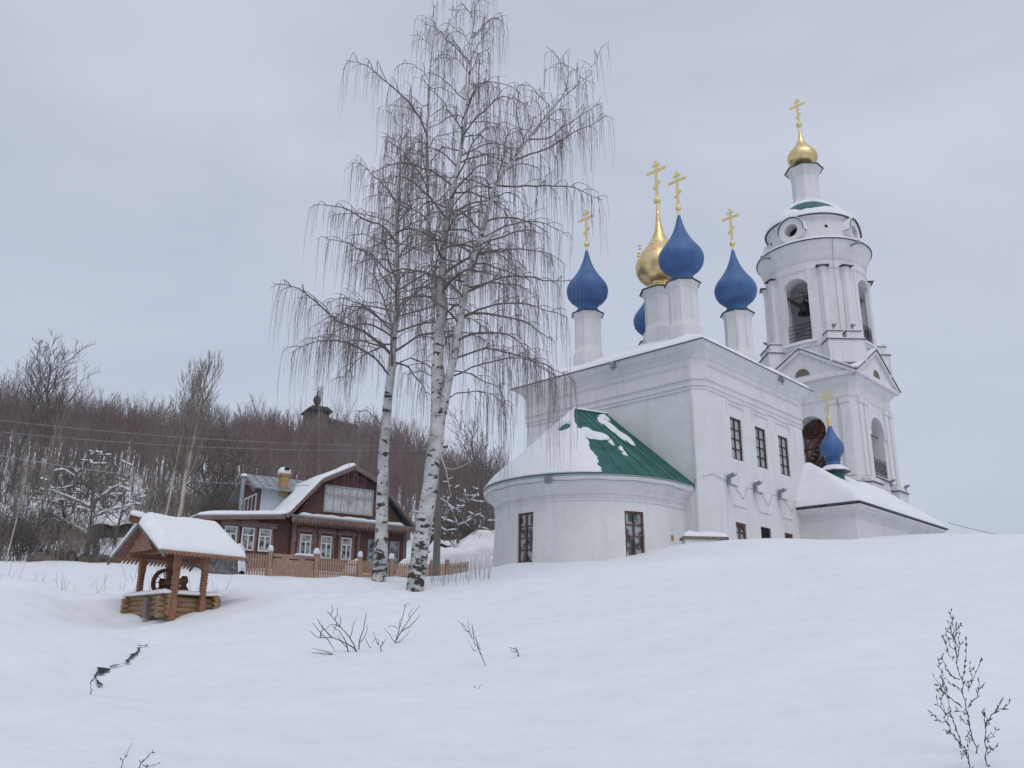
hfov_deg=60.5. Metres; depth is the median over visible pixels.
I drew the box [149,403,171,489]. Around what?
forest tree
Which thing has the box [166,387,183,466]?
forest tree
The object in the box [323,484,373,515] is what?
window
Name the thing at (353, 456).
forest tree
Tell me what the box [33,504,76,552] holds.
bush
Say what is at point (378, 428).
forest tree
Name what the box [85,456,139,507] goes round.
bush
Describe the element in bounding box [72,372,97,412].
forest tree
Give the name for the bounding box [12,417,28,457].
forest tree
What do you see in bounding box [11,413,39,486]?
forest tree
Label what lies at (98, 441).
forest tree
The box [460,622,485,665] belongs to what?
weed
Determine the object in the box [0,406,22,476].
forest tree
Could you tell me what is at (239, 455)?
bare tree
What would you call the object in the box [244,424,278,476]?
forest tree
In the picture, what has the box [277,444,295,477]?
forest tree
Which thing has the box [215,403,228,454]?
forest tree
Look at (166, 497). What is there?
bush
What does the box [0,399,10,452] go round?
forest tree
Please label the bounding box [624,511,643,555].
window
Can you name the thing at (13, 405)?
forest tree
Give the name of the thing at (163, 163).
sky
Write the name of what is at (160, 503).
bush
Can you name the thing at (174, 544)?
wooden well
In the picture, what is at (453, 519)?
bush
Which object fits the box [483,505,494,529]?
bush
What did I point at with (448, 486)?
forest tree
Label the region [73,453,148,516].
bush
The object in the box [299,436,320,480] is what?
forest tree
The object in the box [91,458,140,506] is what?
bush
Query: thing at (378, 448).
forest tree
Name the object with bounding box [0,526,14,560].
bush
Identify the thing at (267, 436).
forest tree
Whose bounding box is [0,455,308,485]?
overhead wire
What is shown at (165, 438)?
forest tree
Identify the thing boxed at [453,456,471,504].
forest tree
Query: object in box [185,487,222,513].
bush
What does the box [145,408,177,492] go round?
forest tree
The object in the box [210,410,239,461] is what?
forest tree
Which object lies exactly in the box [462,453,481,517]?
forest tree
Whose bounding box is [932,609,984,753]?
weed
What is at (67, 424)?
forest tree
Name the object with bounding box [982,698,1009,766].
weed
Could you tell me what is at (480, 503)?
bare tree
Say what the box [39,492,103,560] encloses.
bush
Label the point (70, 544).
bush
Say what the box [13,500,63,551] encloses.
bush
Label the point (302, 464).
forest tree
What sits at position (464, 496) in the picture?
forest tree
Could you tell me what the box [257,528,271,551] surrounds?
window
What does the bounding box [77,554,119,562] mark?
earth bank
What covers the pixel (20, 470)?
bush
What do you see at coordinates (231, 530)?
window
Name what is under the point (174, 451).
forest tree
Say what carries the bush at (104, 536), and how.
on the ground
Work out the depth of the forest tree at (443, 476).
72.49 m
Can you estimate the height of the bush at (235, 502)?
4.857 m
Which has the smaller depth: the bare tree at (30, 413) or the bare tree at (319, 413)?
the bare tree at (30, 413)
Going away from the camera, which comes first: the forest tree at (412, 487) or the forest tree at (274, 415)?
the forest tree at (412, 487)
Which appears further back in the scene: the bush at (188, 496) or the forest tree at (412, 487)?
the forest tree at (412, 487)
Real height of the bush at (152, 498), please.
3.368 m
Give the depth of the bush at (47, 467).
70.01 m
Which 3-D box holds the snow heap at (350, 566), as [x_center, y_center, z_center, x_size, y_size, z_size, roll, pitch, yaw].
[-8.158,9.382,45.169,1.032,0.793,0.668,1,-18,0]
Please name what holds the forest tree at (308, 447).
on the ground
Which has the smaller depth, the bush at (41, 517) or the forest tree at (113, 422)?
the bush at (41, 517)
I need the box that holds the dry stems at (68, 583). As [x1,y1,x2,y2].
[56,576,105,593]
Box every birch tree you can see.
[269,102,499,581]
[338,0,614,591]
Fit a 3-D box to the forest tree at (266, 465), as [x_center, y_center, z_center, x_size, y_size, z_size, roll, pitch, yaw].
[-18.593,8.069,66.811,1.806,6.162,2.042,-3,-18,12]
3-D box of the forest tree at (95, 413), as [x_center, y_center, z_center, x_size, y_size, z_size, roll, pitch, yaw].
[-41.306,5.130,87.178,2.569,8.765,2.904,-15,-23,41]
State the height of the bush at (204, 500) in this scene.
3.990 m
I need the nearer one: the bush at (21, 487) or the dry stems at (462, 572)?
the dry stems at (462, 572)
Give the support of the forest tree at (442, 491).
on the ground
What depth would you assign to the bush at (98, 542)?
45.98 m
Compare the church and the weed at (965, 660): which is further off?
the church
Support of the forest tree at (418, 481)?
on the ground
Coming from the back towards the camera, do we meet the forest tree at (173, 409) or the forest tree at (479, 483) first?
the forest tree at (173, 409)
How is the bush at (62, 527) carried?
on the ground
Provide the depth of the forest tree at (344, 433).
72.41 m
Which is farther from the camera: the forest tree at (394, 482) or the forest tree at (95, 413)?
the forest tree at (95, 413)
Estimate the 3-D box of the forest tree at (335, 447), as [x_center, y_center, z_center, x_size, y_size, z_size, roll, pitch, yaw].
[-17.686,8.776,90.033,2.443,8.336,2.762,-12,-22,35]
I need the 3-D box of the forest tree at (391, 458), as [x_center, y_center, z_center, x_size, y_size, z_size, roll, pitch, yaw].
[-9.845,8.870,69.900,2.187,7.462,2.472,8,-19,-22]
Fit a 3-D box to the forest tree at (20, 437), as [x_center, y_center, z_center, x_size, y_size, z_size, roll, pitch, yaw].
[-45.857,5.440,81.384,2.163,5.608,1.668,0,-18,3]
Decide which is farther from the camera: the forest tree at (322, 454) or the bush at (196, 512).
the forest tree at (322, 454)
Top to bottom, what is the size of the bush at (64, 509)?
3.815 m
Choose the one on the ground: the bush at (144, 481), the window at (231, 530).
the bush at (144, 481)
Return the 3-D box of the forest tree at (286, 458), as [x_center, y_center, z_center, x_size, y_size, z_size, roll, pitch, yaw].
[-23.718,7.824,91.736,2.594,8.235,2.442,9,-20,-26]
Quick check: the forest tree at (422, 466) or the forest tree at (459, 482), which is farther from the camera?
the forest tree at (459, 482)
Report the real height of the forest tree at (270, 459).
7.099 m
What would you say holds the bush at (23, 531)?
on the ground
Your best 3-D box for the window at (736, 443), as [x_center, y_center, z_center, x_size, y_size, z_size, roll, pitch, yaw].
[10.668,2.649,42.019,0.100,2.050,1.070,-15,-24,41]
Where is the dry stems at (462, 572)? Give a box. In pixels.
[430,555,493,585]
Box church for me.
[482,98,948,566]
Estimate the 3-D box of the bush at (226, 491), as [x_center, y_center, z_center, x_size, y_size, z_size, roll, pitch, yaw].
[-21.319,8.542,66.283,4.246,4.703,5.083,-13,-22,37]
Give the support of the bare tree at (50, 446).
on the ground
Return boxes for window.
[224,525,237,541]
[241,527,254,550]
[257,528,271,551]
[296,527,316,553]
[317,529,336,562]
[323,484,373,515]
[337,531,356,562]
[367,539,374,564]
[389,541,399,563]
[518,512,532,562]
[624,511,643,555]
[730,417,742,460]
[736,522,745,538]
[755,427,766,468]
[778,436,789,476]
[785,533,791,537]
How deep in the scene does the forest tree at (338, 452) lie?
82.61 m
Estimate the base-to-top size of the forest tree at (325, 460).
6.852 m
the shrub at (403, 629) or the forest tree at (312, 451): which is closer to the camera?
the shrub at (403, 629)
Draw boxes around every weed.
[139,749,159,767]
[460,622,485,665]
[927,686,973,767]
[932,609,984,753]
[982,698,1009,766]
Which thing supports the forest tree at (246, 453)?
on the ground
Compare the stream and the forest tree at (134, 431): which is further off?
the forest tree at (134, 431)
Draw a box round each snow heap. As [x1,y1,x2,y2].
[343,559,357,573]
[399,557,410,573]
[425,544,493,576]
[487,556,492,567]
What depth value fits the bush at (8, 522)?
44.17 m
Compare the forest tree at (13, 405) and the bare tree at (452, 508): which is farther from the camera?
the forest tree at (13, 405)
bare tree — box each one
[0,349,76,491]
[5,428,38,561]
[10,328,99,484]
[25,476,98,549]
[28,401,68,557]
[49,441,139,554]
[95,471,148,543]
[156,420,260,513]
[160,370,210,514]
[177,350,223,516]
[189,420,274,510]
[316,384,324,475]
[410,474,494,546]
[444,406,500,523]
[451,460,494,530]
[461,437,506,480]
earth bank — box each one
[0,517,134,540]
[26,550,77,561]
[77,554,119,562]
[428,539,459,551]
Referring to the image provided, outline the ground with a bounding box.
[0,452,1023,767]
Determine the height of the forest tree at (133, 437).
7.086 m
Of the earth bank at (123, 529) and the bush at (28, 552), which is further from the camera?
the earth bank at (123, 529)
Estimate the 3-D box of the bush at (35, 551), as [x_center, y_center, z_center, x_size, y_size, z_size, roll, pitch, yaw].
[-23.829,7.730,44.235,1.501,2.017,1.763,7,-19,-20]
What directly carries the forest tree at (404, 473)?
on the ground
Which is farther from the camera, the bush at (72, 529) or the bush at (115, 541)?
the bush at (115, 541)
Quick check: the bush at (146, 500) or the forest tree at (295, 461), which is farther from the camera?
the forest tree at (295, 461)
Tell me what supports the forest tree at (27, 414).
on the ground
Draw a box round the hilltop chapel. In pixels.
[299,390,356,479]
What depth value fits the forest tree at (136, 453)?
78.00 m
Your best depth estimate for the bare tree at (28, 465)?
41.39 m
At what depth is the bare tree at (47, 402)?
77.19 m
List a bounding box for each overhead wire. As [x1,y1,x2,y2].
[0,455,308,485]
[1,420,391,445]
[3,432,395,450]
[948,522,993,533]
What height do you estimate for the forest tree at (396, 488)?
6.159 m
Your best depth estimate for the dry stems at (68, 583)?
29.00 m
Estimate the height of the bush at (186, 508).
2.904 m
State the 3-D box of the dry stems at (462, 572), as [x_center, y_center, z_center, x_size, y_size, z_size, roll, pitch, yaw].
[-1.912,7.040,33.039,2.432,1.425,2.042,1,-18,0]
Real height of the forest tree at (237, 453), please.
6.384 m
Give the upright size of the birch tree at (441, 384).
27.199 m
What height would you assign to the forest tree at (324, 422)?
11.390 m
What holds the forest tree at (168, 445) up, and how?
on the ground
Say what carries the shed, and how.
on the ground
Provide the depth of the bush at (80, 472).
70.63 m
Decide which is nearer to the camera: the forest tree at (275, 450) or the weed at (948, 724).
the weed at (948, 724)
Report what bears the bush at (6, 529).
on the ground
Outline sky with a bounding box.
[0,0,1023,533]
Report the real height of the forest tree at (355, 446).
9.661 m
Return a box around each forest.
[0,377,493,527]
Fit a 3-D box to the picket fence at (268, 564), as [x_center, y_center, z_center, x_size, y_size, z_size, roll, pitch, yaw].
[-11.866,8.231,40.332,1.734,1.761,0.292,12,-21,-31]
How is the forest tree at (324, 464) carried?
on the ground
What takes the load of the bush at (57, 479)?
on the ground
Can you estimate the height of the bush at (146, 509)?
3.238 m
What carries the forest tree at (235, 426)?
on the ground
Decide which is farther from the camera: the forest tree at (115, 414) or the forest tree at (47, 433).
the forest tree at (115, 414)
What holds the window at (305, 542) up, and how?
in the wooden house
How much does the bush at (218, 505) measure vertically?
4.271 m
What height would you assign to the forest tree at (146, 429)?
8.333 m
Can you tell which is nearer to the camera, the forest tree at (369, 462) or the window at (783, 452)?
the window at (783, 452)
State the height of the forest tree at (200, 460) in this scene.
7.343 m
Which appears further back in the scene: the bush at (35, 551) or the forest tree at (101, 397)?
the forest tree at (101, 397)
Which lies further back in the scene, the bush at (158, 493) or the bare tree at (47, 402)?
the bare tree at (47, 402)
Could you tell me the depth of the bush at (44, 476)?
70.19 m
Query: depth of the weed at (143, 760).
5.44 m
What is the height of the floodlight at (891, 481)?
0.522 m
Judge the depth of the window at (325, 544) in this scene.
46.14 m
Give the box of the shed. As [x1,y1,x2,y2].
[451,530,494,547]
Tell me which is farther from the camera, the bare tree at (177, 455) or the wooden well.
the bare tree at (177, 455)
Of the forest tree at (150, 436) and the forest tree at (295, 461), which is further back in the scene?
the forest tree at (150, 436)
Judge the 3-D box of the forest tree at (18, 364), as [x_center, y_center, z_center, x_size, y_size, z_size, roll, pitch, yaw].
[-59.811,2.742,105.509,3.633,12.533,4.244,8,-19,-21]
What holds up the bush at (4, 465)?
on the ground
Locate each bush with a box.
[0,428,43,505]
[0,450,36,496]
[0,454,52,509]
[0,490,44,560]
[0,491,60,556]
[0,491,66,561]
[0,493,45,555]
[0,503,27,553]
[0,507,25,560]
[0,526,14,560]
[1,450,48,494]
[4,507,56,554]
[7,530,41,559]
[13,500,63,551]
[18,461,53,499]
[19,444,72,495]
[21,480,84,551]
[22,452,75,494]
[25,518,55,552]
[28,441,76,505]
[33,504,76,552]
[34,519,92,560]
[36,477,101,552]
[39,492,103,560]
[44,502,85,550]
[45,441,100,506]
[58,529,92,554]
[59,445,105,498]
[63,464,99,494]
[68,529,97,555]
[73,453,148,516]
[83,530,109,554]
[84,515,118,554]
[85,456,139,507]
[86,531,107,553]
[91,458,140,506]
[91,516,125,554]
[103,524,126,552]
[119,492,170,528]
[125,457,179,507]
[126,501,177,524]
[130,483,168,513]
[133,474,192,516]
[137,480,180,514]
[139,476,192,516]
[143,484,177,514]
[147,456,179,508]
[156,481,192,513]
[159,502,197,516]
[163,498,197,516]
[166,482,219,516]
[166,483,192,514]
[172,485,229,516]
[172,500,220,516]
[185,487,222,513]
[186,489,236,515]
[194,486,237,514]
[199,473,238,510]
[201,470,256,507]
[207,499,238,510]
[404,502,445,544]
[432,514,471,540]
[433,506,473,539]
[441,505,474,538]
[441,524,464,541]
[444,512,476,539]
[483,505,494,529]
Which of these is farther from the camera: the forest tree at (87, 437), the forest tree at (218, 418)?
the forest tree at (218, 418)
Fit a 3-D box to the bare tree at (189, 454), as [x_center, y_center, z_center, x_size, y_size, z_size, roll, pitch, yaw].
[-18.988,3.951,52.481,2.371,12.971,2.600,17,-24,-42]
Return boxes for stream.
[94,644,147,687]
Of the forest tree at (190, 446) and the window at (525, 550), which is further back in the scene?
the forest tree at (190, 446)
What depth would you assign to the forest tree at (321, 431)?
92.94 m
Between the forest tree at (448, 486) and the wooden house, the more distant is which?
the forest tree at (448, 486)
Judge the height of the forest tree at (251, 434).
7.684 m
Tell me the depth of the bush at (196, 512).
54.97 m
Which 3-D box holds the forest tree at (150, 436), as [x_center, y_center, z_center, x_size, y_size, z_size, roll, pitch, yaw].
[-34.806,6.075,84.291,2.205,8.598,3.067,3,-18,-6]
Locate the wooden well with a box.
[107,510,249,621]
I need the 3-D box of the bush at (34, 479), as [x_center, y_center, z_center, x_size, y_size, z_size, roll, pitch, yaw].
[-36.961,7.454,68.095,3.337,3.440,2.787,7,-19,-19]
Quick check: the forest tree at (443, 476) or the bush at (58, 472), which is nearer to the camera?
the bush at (58, 472)
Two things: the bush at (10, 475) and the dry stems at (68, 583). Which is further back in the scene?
the bush at (10, 475)
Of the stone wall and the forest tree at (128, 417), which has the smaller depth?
the stone wall
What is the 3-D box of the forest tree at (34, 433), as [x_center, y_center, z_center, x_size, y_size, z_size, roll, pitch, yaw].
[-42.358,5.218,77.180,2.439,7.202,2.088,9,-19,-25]
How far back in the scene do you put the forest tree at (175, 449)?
87.49 m
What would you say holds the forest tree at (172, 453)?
on the ground
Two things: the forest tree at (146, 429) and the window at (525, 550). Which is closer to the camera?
the window at (525, 550)
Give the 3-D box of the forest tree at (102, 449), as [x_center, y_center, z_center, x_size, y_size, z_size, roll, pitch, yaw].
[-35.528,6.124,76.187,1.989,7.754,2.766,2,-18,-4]
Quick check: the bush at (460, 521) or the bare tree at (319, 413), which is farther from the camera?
the bare tree at (319, 413)
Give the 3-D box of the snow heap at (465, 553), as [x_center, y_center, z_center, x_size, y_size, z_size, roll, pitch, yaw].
[-2.536,9.846,48.821,6.018,2.021,1.836,9,-19,-24]
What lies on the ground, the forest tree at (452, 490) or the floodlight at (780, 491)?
the forest tree at (452, 490)
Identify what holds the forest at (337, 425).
on the ground
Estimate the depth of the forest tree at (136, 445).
89.56 m
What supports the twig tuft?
on the ground
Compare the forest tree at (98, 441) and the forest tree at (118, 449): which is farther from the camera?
the forest tree at (98, 441)
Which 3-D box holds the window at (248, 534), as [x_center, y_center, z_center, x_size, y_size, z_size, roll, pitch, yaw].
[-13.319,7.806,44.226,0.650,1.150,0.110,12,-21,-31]
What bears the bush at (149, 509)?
on the ground
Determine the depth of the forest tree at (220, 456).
69.22 m
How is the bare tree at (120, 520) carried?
on the ground
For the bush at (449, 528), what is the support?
on the ground
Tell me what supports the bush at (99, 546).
on the ground
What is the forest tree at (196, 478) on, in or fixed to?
on the ground
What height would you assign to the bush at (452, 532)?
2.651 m
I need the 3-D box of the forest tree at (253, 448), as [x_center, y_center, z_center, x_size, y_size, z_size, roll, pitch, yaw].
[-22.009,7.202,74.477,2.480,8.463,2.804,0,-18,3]
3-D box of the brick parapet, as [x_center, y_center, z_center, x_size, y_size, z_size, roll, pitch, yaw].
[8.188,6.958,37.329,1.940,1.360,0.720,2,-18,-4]
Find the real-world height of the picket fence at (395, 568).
1.918 m
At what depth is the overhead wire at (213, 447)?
36.26 m
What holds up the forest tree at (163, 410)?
on the ground
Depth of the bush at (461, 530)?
64.39 m
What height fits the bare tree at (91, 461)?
6.666 m
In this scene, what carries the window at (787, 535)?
in the church
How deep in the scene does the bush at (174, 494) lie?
66.11 m
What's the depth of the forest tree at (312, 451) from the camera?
90.93 m
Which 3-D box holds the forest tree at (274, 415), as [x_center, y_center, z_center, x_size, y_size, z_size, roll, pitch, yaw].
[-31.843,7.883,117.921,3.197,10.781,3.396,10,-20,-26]
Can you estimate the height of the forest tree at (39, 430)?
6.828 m
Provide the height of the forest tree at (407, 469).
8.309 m
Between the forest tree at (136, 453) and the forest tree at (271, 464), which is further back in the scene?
the forest tree at (136, 453)
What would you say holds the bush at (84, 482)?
on the ground
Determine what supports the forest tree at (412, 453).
on the ground
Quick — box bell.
[797,299,809,316]
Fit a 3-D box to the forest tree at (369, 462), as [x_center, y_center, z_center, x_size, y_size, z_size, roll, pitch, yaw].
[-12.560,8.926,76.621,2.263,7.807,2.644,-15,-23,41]
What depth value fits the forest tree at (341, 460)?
68.65 m
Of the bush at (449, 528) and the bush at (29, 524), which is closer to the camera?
the bush at (29, 524)
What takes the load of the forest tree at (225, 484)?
on the ground
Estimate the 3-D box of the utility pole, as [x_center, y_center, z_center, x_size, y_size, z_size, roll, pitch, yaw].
[-3.320,5.398,37.474,1.000,6.069,0.320,1,-18,0]
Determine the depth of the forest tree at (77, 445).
71.21 m
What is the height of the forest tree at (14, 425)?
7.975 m
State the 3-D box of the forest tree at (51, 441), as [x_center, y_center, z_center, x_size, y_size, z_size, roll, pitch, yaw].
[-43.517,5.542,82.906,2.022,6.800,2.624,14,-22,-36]
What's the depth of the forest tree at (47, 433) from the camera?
76.50 m
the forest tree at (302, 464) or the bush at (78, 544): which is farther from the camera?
the forest tree at (302, 464)
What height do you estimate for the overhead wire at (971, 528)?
0.815 m
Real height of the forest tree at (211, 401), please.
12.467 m
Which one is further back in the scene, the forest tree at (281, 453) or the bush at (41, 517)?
the forest tree at (281, 453)
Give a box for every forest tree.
[0,369,13,413]
[0,376,32,451]
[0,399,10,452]
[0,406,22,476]
[1,358,35,449]
[1,388,34,469]
[6,414,25,468]
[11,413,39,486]
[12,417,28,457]
[14,388,38,469]
[21,409,43,479]
[29,384,68,479]
[29,405,47,457]
[35,390,70,467]
[44,415,61,474]
[47,402,69,476]
[49,414,75,485]
[58,398,80,459]
[68,419,95,491]
[71,391,101,439]
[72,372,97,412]
[75,406,106,478]
[77,417,103,492]
[83,393,114,473]
[92,386,118,419]
[92,425,108,472]
[96,398,130,486]
[96,416,120,482]
[100,391,127,479]
[107,424,132,496]
[117,424,145,498]
[120,405,146,480]
[124,405,150,478]
[127,417,144,477]
[130,411,155,493]
[140,406,163,486]
[140,407,170,490]
[140,429,163,485]
[142,405,158,480]
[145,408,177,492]
[149,397,172,457]
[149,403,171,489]
[150,408,179,487]
[160,416,178,484]
[162,423,180,485]
[165,425,179,478]
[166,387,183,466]
[168,419,191,477]
[169,422,183,487]
[180,418,208,486]
[186,422,209,494]
[187,439,221,511]
[188,424,209,497]
[193,402,220,486]
[196,387,220,415]
[207,429,238,488]
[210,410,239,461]
[211,405,235,474]
[213,462,236,502]
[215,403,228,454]
[215,404,236,421]
[223,414,242,475]
[232,413,253,480]
[232,433,245,485]
[235,427,265,472]
[238,421,266,471]
[238,428,262,474]
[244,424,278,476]
[247,427,281,476]
[255,440,280,477]
[255,450,280,475]
[256,415,282,472]
[266,406,288,430]
[268,430,287,476]
[275,438,286,475]
[277,420,299,465]
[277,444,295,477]
[281,428,312,479]
[289,439,314,480]
[296,422,321,478]
[298,451,314,480]
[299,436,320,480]
[305,435,320,478]
[308,428,333,477]
[309,429,329,476]
[311,406,333,446]
[311,446,335,473]
[316,445,334,474]
[325,431,348,469]
[326,416,365,468]
[331,438,344,465]
[333,438,363,468]
[333,449,354,466]
[335,447,360,468]
[340,422,368,467]
[355,424,397,476]
[362,414,381,447]
[362,444,377,477]
[368,421,397,480]
[388,433,409,493]
[388,452,402,495]
[388,461,402,497]
[388,468,404,505]
[389,442,416,507]
[389,450,421,541]
[392,444,423,539]
[393,445,415,511]
[399,437,420,499]
[399,448,440,518]
[401,447,424,519]
[409,445,424,501]
[420,454,453,542]
[440,462,451,515]
[441,465,460,513]
[444,462,457,519]
[453,441,486,523]
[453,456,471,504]
[454,460,464,513]
[455,457,486,516]
[455,479,474,519]
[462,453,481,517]
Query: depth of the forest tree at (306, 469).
86.63 m
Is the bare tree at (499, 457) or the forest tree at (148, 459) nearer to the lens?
the forest tree at (148, 459)
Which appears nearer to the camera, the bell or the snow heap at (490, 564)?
the snow heap at (490, 564)
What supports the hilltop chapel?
on the ground
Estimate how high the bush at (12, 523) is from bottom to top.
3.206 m
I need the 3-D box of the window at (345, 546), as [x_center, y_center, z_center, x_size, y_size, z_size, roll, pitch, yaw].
[-8.830,8.696,46.698,1.080,1.732,0.130,12,-21,-31]
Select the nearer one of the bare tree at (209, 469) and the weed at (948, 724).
the weed at (948, 724)
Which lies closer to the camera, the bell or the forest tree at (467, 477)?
the bell
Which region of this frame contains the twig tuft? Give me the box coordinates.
[366,635,385,651]
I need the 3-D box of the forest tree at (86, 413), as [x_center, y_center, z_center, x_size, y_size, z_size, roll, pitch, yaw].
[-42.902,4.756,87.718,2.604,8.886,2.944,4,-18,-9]
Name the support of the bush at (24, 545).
on the ground
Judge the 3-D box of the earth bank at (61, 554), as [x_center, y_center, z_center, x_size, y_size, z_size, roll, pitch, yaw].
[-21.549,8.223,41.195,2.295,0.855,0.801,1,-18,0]
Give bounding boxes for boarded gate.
[271,553,314,577]
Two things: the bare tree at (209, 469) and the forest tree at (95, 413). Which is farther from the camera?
the forest tree at (95, 413)
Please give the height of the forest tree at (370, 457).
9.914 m
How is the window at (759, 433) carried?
in the church
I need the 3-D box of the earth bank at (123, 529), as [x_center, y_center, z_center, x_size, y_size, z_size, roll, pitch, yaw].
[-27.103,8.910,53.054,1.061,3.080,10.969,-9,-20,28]
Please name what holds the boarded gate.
attached to the picket fence at (395, 568)
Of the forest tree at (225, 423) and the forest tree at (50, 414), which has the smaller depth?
the forest tree at (50, 414)
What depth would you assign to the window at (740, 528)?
40.69 m
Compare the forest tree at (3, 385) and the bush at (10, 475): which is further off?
the forest tree at (3, 385)
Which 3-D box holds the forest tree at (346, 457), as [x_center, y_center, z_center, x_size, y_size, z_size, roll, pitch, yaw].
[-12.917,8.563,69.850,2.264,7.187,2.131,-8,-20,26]
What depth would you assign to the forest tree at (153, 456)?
73.87 m
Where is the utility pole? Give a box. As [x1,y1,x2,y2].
[425,445,447,575]
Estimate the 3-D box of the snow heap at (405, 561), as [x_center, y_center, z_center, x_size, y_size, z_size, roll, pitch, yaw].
[-5.545,9.793,47.144,1.342,1.076,0.868,1,-18,0]
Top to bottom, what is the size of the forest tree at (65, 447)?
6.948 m
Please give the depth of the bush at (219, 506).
54.19 m
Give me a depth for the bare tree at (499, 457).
97.32 m
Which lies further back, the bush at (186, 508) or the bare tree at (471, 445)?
the bare tree at (471, 445)
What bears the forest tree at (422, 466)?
on the ground
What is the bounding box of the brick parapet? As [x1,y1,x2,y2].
[679,531,728,543]
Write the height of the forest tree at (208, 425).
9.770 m
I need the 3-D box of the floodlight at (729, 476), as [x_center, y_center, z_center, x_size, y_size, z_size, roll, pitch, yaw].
[10.091,4.426,40.325,0.460,0.689,0.400,-15,-24,41]
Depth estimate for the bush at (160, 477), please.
70.30 m
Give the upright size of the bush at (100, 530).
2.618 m
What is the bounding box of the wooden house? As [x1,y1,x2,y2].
[190,463,415,574]
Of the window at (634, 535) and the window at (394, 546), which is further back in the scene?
the window at (394, 546)
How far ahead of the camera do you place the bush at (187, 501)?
65.17 m
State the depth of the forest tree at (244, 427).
91.07 m
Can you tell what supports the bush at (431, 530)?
on the ground
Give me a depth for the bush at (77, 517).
47.48 m
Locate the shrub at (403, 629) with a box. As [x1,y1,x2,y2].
[384,603,418,642]
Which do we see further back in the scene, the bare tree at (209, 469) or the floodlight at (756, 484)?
the bare tree at (209, 469)
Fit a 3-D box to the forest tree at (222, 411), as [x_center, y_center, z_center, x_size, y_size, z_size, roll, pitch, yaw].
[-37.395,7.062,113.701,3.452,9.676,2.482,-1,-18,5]
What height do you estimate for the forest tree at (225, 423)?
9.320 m
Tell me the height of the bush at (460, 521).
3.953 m
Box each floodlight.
[726,472,737,487]
[753,480,763,494]
[777,488,787,501]
[889,479,895,486]
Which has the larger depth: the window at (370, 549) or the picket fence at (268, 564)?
the window at (370, 549)
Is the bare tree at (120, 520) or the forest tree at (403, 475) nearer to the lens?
the bare tree at (120, 520)
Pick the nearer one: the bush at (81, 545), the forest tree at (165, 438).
the bush at (81, 545)
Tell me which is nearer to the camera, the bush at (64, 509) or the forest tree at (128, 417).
the bush at (64, 509)
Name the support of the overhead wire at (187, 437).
attached to the utility pole
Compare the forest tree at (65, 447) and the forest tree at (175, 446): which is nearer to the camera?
the forest tree at (65, 447)
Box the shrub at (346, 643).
[310,607,367,654]
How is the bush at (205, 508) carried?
on the ground
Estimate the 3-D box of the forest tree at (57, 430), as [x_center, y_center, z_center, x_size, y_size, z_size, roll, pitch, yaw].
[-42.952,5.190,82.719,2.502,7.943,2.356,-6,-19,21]
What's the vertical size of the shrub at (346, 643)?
0.930 m
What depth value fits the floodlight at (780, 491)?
43.69 m
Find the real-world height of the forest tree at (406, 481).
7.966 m
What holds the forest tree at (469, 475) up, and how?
on the ground
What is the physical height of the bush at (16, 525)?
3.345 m
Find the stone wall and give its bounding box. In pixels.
[208,544,245,574]
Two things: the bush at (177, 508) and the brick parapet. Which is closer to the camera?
the brick parapet
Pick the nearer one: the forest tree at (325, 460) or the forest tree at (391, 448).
the forest tree at (325, 460)
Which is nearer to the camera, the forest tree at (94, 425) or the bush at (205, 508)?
the bush at (205, 508)
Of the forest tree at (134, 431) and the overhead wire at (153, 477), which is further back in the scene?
the forest tree at (134, 431)
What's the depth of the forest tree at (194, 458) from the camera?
76.25 m
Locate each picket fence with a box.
[240,543,273,575]
[313,548,468,577]
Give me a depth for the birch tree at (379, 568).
34.85 m
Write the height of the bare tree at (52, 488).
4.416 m
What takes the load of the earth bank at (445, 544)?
on the ground

